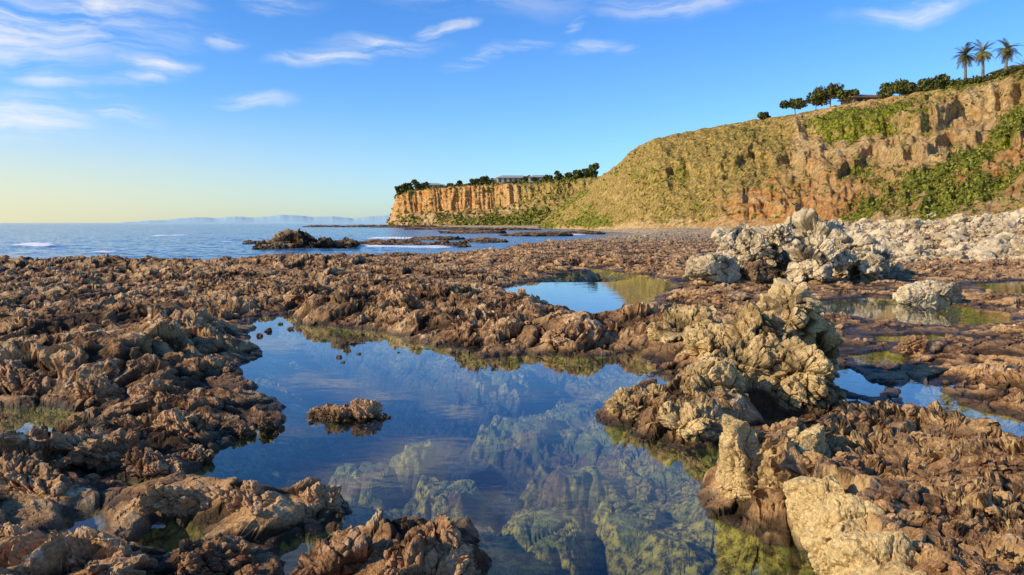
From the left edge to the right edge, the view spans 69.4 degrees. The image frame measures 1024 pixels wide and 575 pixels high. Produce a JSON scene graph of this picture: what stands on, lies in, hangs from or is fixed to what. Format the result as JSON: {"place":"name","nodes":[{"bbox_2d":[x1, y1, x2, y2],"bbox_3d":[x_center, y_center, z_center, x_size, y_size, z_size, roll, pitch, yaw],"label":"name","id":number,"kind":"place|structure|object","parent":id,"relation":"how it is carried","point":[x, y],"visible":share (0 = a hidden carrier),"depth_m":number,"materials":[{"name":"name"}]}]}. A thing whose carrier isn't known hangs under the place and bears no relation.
{"place":"outdoors","nodes":[
{"label":"outdoors","id":0,"kind":"place"},
{"bbox_2d":[121,215,390,222],"bbox_3d":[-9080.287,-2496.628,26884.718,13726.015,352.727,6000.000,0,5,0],"label":"distant mountains","id":1,"kind":"structure","parent":0,"point":[306,219],"depth_m":25878.15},
{"bbox_2d":[0,223,633,259],"bbox_3d":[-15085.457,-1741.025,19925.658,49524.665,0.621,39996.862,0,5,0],"label":"sea water","id":2,"kind":"structure","parent":0,"point":[205,241],"depth_m":113.02,"materials":[{"name":"blue liquid"}]},
{"bbox_2d":[387,176,600,225],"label":"coastal headland","id":3,"kind":"structure","parent":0,"point":[469,198],"depth_m":494.79,"materials":[{"name":"beige stone"}]},
{"bbox_2d":[394,185,403,194],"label":"headland tree","id":4,"kind":"object","parent":3,"relation":"on","point":[399,189],"visible":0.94,"depth_m":523.09,"materials":[{"name":"green plant"}]},
{"bbox_2d":[401,183,413,191],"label":"headland tree","id":5,"kind":"object","parent":3,"relation":"on","point":[406,186],"visible":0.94,"depth_m":521.03,"materials":[{"name":"green plant"}]},
{"bbox_2d":[411,179,423,188],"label":"headland tree","id":6,"kind":"object","parent":3,"relation":"on","point":[415,183],"visible":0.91,"depth_m":519.58,"materials":[{"name":"green plant"}]},
{"bbox_2d":[469,178,477,184],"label":"headland tree","id":7,"kind":"object","parent":3,"relation":"on","point":[473,181],"visible":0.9,"depth_m":515.98,"materials":[{"name":"green plant"}]},
{"bbox_2d":[386,176,576,225],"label":"headland shrubs","id":8,"kind":"object","parent":3,"relation":"on","point":[510,216],"visible":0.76,"depth_m":470.04,"materials":[{"name":"green plant"}]},
{"bbox_2d":[478,175,489,184],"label":"headland tree","id":9,"kind":"object","parent":3,"relation":"on","point":[482,180],"visible":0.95,"depth_m":515.67,"materials":[{"name":"green plant"}]},
{"bbox_2d":[394,174,596,197],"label":"headland hedge","id":10,"kind":"object","parent":3,"relation":"on","point":[543,180],"visible":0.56,"depth_m":508.73,"materials":[{"name":"green plant"}]},
{"bbox_2d":[496,178,523,184],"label":"walls","id":11,"kind":"structure","parent":3,"relation":"on","point":[502,180],"depth_m":511.81,"materials":[{"name":"paint"}]},
{"bbox_2d":[496,175,522,177],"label":"roof","id":12,"kind":"structure","parent":11,"relation":"on","point":[511,176],"depth_m":513.22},
{"bbox_2d":[499,178,521,181],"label":"windows","id":13,"kind":"structure","parent":11,"relation":"attached to","point":[505,179],"depth_m":512.07,"materials":[{"name":"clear glass"}]},
{"bbox_2d":[543,175,552,180],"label":"headland tree","id":14,"kind":"object","parent":3,"relation":"on","point":[547,177],"visible":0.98,"depth_m":501.98,"materials":[{"name":"green plant"}]},
{"bbox_2d":[553,170,563,179],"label":"headland tree","id":15,"kind":"object","parent":3,"relation":"on","point":[558,176],"visible":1,"depth_m":499.01,"materials":[{"name":"green plant"}]},
{"bbox_2d":[564,172,572,178],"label":"headland tree","id":16,"kind":"object","parent":3,"relation":"on","point":[568,174],"visible":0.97,"depth_m":496.39,"materials":[{"name":"green plant"}]},
{"bbox_2d":[572,169,583,178],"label":"headland tree","id":17,"kind":"object","parent":3,"relation":"on","point":[576,173],"visible":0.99,"depth_m":493.88,"materials":[{"name":"green plant"}]},
{"bbox_2d":[582,168,591,176],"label":"headland tree","id":18,"kind":"object","parent":3,"relation":"on","point":[586,172],"visible":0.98,"depth_m":492.25,"materials":[{"name":"green plant"}]},
{"bbox_2d":[588,163,599,176],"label":"headland tree","id":19,"kind":"object","parent":3,"relation":"on","point":[593,168],"visible":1,"depth_m":491.83,"materials":[{"name":"green plant"}]},
{"bbox_2d":[0,218,1023,574],"bbox_3d":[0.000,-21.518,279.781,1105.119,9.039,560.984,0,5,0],"label":"rocky reef ground","id":20,"kind":"structure","parent":0,"point":[518,458],"depth_m":9.48,"materials":[{"name":"brown stone"}]},
{"bbox_2d":[0,281,576,574],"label":"shore boulders","id":21,"kind":"object","parent":20,"relation":"on","point":[99,450],"visible":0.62,"depth_m":6.90,"materials":[{"name":"brown stone"}]},
{"bbox_2d":[242,228,360,249],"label":"offshore rock","id":22,"kind":"object","parent":20,"relation":"on","point":[288,238],"visible":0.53,"depth_m":70.37,"materials":[{"name":"brown stone"}]},
{"bbox_2d":[305,398,391,425],"bbox_3d":[-2.028,1.546,9.145,1.071,0.357,0.400,1,5,9],"label":"islet rock","id":23,"kind":"object","parent":20,"relation":"on","point":[357,411],"visible":1,"depth_m":9.08,"materials":[{"name":"brown stone"}]},
{"bbox_2d":[256,321,483,425],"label":"pool stones","id":24,"kind":"object","parent":20,"relation":"on","point":[451,352],"visible":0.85,"depth_m":13.73,"materials":[{"name":"brown stone"}]},
{"bbox_2d":[290,513,480,574],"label":"foreground rock","id":25,"kind":"object","parent":20,"relation":"on","point":[437,547],"visible":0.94,"depth_m":4.79,"materials":[{"name":"brown stone"}]},
{"bbox_2d":[302,225,604,246],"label":"reef rocks","id":26,"kind":"object","parent":20,"relation":"on","point":[444,239],"visible":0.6,"depth_m":134.18,"materials":[{"name":"brown stone"}]},
{"bbox_2d":[0,250,1023,574],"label":"loose stones","id":27,"kind":"object","parent":20,"relation":"on","point":[954,568],"visible":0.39,"depth_m":9.29,"materials":[{"name":"brown stone"}]},
{"bbox_2d":[682,252,741,282],"bbox_3d":[7.918,-0.741,29.083,2.172,1.325,1.714,2,5,-12],"label":"pale block","id":28,"kind":"object","parent":20,"relation":"on","point":[718,266],"depth_m":28.70,"materials":[{"name":"beige stone"}]},
{"bbox_2d":[604,277,846,442],"bbox_3d":[3.355,0.790,11.223,3.164,1.880,7.143,1,5,15],"label":"rock outcrop","id":29,"kind":"object","parent":20,"relation":"on","point":[799,373],"visible":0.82,"depth_m":9.34,"materials":[{"name":"beige stone"}]},
{"bbox_2d":[740,258,777,282],"bbox_3d":[9.716,-0.653,29.085,1.380,1.009,1.320,2,5,-12],"label":"dark block","id":30,"kind":"object","parent":20,"relation":"on","point":[760,270],"depth_m":28.60,"materials":[{"name":"brown stone"}]},
{"bbox_2d":[715,207,902,281],"bbox_3d":[12.795,-1.676,32.902,8.712,3.812,10.709,2,6,25],"label":"pale rock outcrop","id":31,"kind":"object","parent":20,"relation":"on","point":[803,243],"visible":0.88,"depth_m":30.17,"materials":[{"name":"beige stone"}]},
{"bbox_2d":[717,414,927,574],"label":"slab edge rock","id":32,"kind":"object","parent":20,"relation":"on","point":[830,533],"visible":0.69,"depth_m":4.92,"materials":[{"name":"beige stone"}]},
{"bbox_2d":[711,207,1023,261],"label":"beach boulders","id":33,"kind":"object","parent":20,"relation":"on","point":[1003,244],"visible":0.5,"depth_m":63.18,"materials":[{"name":"beige stone"}]},
{"bbox_2d":[896,335,931,357],"bbox_3d":[7.148,1.080,13.151,0.616,0.480,0.387,2,5,20],"label":"boulder","id":34,"kind":"object","parent":20,"relation":"on","point":[911,345],"visible":0.94,"depth_m":13.06,"materials":[{"name":"brown stone"}]},
{"bbox_2d":[892,279,962,304],"bbox_3d":[12.431,0.207,22.086,1.981,0.959,1.171,2,5,-6],"label":"pale boulder","id":35,"kind":"object","parent":20,"relation":"on","point":[932,292],"visible":0.89,"depth_m":21.68,"materials":[{"name":"grey stone"}]},
{"bbox_2d":[0,0,1023,222],"label":"sky","id":36,"kind":"structure","parent":0,"point":[112,111],"materials":[{"name":"blue"}]},
{"bbox_2d":[227,276,1023,341],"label":"tide pool water","id":37,"kind":"structure","parent":0,"point":[594,297],"depth_m":21.29,"materials":[{"name":"blue liquid"}]},
{"bbox_2d":[539,74,1023,229],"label":"coastal hillside","id":38,"kind":"structure","parent":0,"point":[759,157],"depth_m":161.51,"materials":[{"name":"beige stone"}]},
{"bbox_2d":[757,111,770,119],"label":"coastal tree","id":39,"kind":"object","parent":38,"relation":"on","point":[763,115],"visible":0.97,"depth_m":215.83,"materials":[{"name":"green plant"}]},
{"bbox_2d":[538,72,1023,228],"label":"hillside shrubs","id":40,"kind":"object","parent":38,"relation":"on","point":[950,205],"visible":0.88,"depth_m":132.08,"materials":[{"name":"green plant"}]},
{"bbox_2d":[779,97,808,113],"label":"coastal tree","id":41,"kind":"object","parent":38,"relation":"on","point":[797,103],"visible":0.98,"depth_m":208.91,"materials":[{"name":"green plant"}]},
{"bbox_2d":[805,92,833,109],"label":"coastal tree","id":42,"kind":"object","parent":38,"relation":"on","point":[813,99],"visible":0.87,"depth_m":204.77,"materials":[{"name":"green plant"}]},
{"bbox_2d":[812,82,844,106],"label":"coastal tree","id":43,"kind":"object","parent":38,"relation":"on","point":[820,91],"visible":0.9,"depth_m":201.41,"materials":[{"name":"green plant"}]},
{"bbox_2d":[835,88,859,99],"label":"coastal tree","id":44,"kind":"object","parent":38,"relation":"on","point":[844,94],"visible":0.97,"depth_m":198.28,"materials":[{"name":"green plant"}]},
{"bbox_2d":[841,98,878,103],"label":"walls","id":45,"kind":"structure","parent":38,"relation":"on","point":[852,100],"depth_m":198.17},
{"bbox_2d":[837,94,882,101],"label":"roof","id":46,"kind":"structure","parent":45,"relation":"on","point":[865,96],"depth_m":197.64,"materials":[{"name":"tile"}]},
{"bbox_2d":[876,81,896,98],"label":"coastal tree","id":47,"kind":"object","parent":38,"relation":"on","point":[882,87],"visible":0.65,"depth_m":192.05,"materials":[{"name":"green plant"}]},
{"bbox_2d":[884,78,916,95],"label":"coastal tree","id":48,"kind":"object","parent":38,"relation":"on","point":[892,89],"visible":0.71,"depth_m":189.12,"materials":[{"name":"green plant"}]},
{"bbox_2d":[895,80,916,94],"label":"coastal tree","id":49,"kind":"object","parent":38,"relation":"on","point":[908,89],"visible":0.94,"depth_m":187.57,"materials":[{"name":"green plant"}]},
{"bbox_2d":[916,77,934,90],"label":"coastal tree","id":50,"kind":"object","parent":38,"relation":"on","point":[924,82],"visible":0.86,"depth_m":184.37,"materials":[{"name":"green plant"}]},
{"bbox_2d":[930,73,952,88],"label":"coastal tree","id":51,"kind":"object","parent":38,"relation":"on","point":[940,80],"visible":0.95,"depth_m":182.29,"materials":[{"name":"green plant"}]},
{"bbox_2d":[952,42,975,79],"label":"palm tree","id":52,"kind":"object","parent":38,"relation":"on","point":[965,58],"visible":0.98,"depth_m":179.88,"materials":[{"name":"green plant"}]},
{"bbox_2d":[913,65,1022,91],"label":"brow shrubs","id":53,"kind":"object","parent":38,"relation":"on","point":[973,80],"visible":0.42,"depth_m":177.94,"materials":[{"name":"green plant"}]},
{"bbox_2d":[968,39,995,80],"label":"palm tree","id":54,"kind":"object","parent":38,"relation":"on","point":[981,55],"visible":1,"depth_m":177.29,"materials":[{"name":"green plant"}]},
{"bbox_2d":[990,38,1023,72],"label":"palm tree","id":55,"kind":"object","parent":38,"relation":"on","point":[1006,53],"visible":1,"depth_m":174.19,"materials":[{"name":"green plant"}]},
{"bbox_2d":[1010,60,1023,80],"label":"bush","id":56,"kind":"object","parent":38,"relation":"on","point":[1020,71],"visible":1,"depth_m":164.70,"materials":[{"name":"green plant"}]},
{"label":"walls","id":57,"kind":"object","parent":38,"relation":"on","visible":0},
{"bbox_2d":[987,65,1019,73],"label":"roof","id":58,"kind":"structure","parent":57,"relation":"on","point":[998,70],"depth_m":182.61,"materials":[{"name":"tile"}]}
]}

